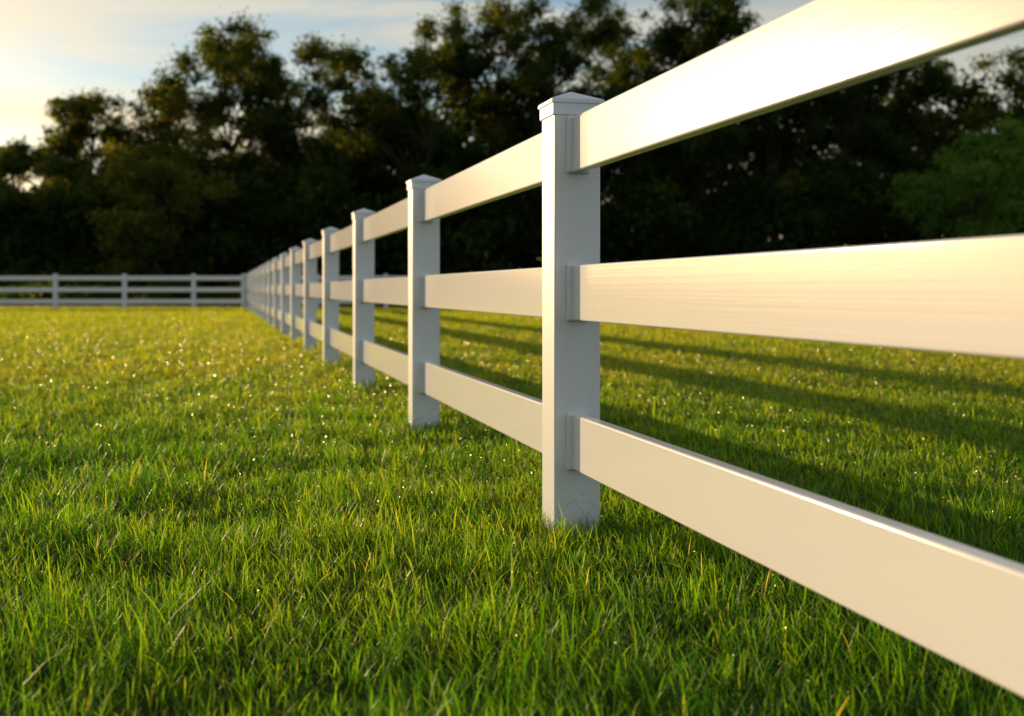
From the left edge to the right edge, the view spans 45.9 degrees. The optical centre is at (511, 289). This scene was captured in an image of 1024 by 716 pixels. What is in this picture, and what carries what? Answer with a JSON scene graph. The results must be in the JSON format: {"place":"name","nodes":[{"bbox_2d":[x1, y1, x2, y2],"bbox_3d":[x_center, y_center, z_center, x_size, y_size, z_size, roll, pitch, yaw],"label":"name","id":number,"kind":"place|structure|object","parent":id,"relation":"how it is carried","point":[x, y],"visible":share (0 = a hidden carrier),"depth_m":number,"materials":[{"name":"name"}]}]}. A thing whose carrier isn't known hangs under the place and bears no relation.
{"place":"outdoors","nodes":[
{"label":"outdoors","id":0,"kind":"place"},
{"bbox_2d":[0,304,407,307],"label":"woodland floor","id":1,"kind":"structure","parent":0,"point":[145,305],"depth_m":49.27,"materials":[{"name":"green plant"}]},
{"bbox_2d":[0,134,43,273],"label":"broadleaf tree","id":2,"kind":"object","parent":1,"relation":"on","point":[14,162],"visible":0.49,"depth_m":73.73,"materials":[{"name":"green plant"}]},
{"bbox_2d":[24,127,107,256],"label":"broadleaf tree","id":3,"kind":"object","parent":1,"relation":"on","point":[74,151],"visible":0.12,"depth_m":76.37,"materials":[{"name":"green plant"}]},
{"bbox_2d":[24,87,188,253],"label":"broadleaf tree","id":4,"kind":"object","parent":1,"relation":"on","point":[85,112],"visible":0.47,"depth_m":74.19,"materials":[{"name":"green plant"}]},
{"bbox_2d":[84,136,239,287],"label":"round bushy tree","id":5,"kind":"object","parent":1,"relation":"on","point":[155,183],"visible":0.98,"depth_m":66.84,"materials":[{"name":"green plant"}]},
{"bbox_2d":[98,78,240,274],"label":"broadleaf tree","id":6,"kind":"object","parent":1,"relation":"on","point":[184,117],"visible":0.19,"depth_m":75.44,"materials":[{"name":"green plant"}]},
{"bbox_2d":[140,7,305,264],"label":"broadleaf tree","id":7,"kind":"object","parent":1,"relation":"on","point":[225,61],"visible":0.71,"depth_m":72.75,"materials":[{"name":"green plant"}]},
{"bbox_2d":[238,31,393,225],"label":"broadleaf tree","id":8,"kind":"object","parent":1,"relation":"on","point":[275,83],"visible":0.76,"depth_m":74.69,"materials":[{"name":"green plant"}]},
{"bbox_2d":[299,81,426,253],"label":"broadleaf tree","id":9,"kind":"object","parent":1,"relation":"on","point":[391,185],"visible":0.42,"depth_m":76.84,"materials":[{"name":"green plant"}]},
{"bbox_2d":[339,10,496,202],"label":"broadleaf tree","id":10,"kind":"object","parent":1,"relation":"on","point":[442,63],"visible":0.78,"depth_m":73.73,"materials":[{"name":"green plant"}]},
{"bbox_2d":[423,0,565,261],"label":"broadleaf tree","id":11,"kind":"object","parent":1,"relation":"on","point":[504,130],"visible":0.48,"depth_m":75.18,"materials":[{"name":"green plant"}]},
{"bbox_2d":[0,68,1023,304],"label":"woodland understory","id":12,"kind":"object","parent":1,"relation":"on","point":[740,221],"visible":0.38,"depth_m":70.46,"materials":[{"name":"green plant"}]},
{"bbox_2d":[457,0,642,224],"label":"broadleaf tree","id":13,"kind":"object","parent":1,"relation":"on","point":[538,74],"visible":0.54,"depth_m":72.98,"materials":[{"name":"green plant"}]},
{"bbox_2d":[559,1,705,254],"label":"broadleaf tree","id":14,"kind":"object","parent":1,"relation":"on","point":[642,55],"visible":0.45,"depth_m":75.39,"materials":[{"name":"green plant"}]},
{"bbox_2d":[610,0,817,255],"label":"broadleaf tree","id":15,"kind":"object","parent":1,"relation":"on","point":[705,150],"visible":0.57,"depth_m":72.71,"materials":[{"name":"green plant"}]},
{"bbox_2d":[700,31,867,250],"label":"broadleaf tree","id":16,"kind":"object","parent":1,"relation":"on","point":[771,125],"visible":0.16,"depth_m":74.31,"materials":[{"name":"green plant"}]},
{"bbox_2d":[786,66,961,245],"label":"broadleaf tree","id":17,"kind":"object","parent":1,"relation":"on","point":[848,132],"visible":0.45,"depth_m":73.06,"materials":[{"name":"green plant"}]},
{"bbox_2d":[829,57,999,231],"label":"broadleaf tree","id":18,"kind":"object","parent":1,"relation":"on","point":[934,81],"visible":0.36,"depth_m":74.77,"materials":[{"name":"green plant"}]},
{"bbox_2d":[887,112,1023,239],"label":"round bushy tree","id":19,"kind":"object","parent":1,"relation":"on","point":[979,208],"visible":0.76,"depth_m":62.69,"materials":[{"name":"green plant"}]},
{"bbox_2d":[941,45,1023,233],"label":"broadleaf tree","id":20,"kind":"object","parent":1,"relation":"on","point":[1010,81],"visible":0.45,"depth_m":74.99,"materials":[{"name":"green plant"}]},
{"bbox_2d":[0,305,1023,715],"bbox_3d":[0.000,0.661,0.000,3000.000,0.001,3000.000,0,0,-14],"label":"ground","id":21,"kind":"structure","parent":0,"point":[446,670],"depth_m":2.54,"materials":[{"name":"plant"}]},
{"bbox_2d":[0,274,245,307],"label":"white rail fence","id":22,"kind":"object","parent":21,"relation":"on","point":[124,301],"visible":0.98,"depth_m":41.23,"materials":[{"name":"plastic"}]},
{"bbox_2d":[290,274,407,307],"bbox_3d":[2.850,0.193,41.246,23.607,1.465,0.147,0,0,0],"label":"white rail fence","id":23,"kind":"object","parent":21,"relation":"on","point":[319,301],"visible":0.07,"depth_m":41.23,"materials":[{"name":"plastic"}]},
{"bbox_2d":[245,0,1023,697],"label":"white rail fence","id":24,"kind":"object","parent":21,"relation":"on","point":[959,604],"visible":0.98,"depth_m":2.29,"materials":[{"name":"plastic"}]},
{"bbox_2d":[0,0,1023,249],"label":"sky","id":25,"kind":"structure","parent":0,"point":[49,48],"materials":[{"name":"blue"}]}
]}

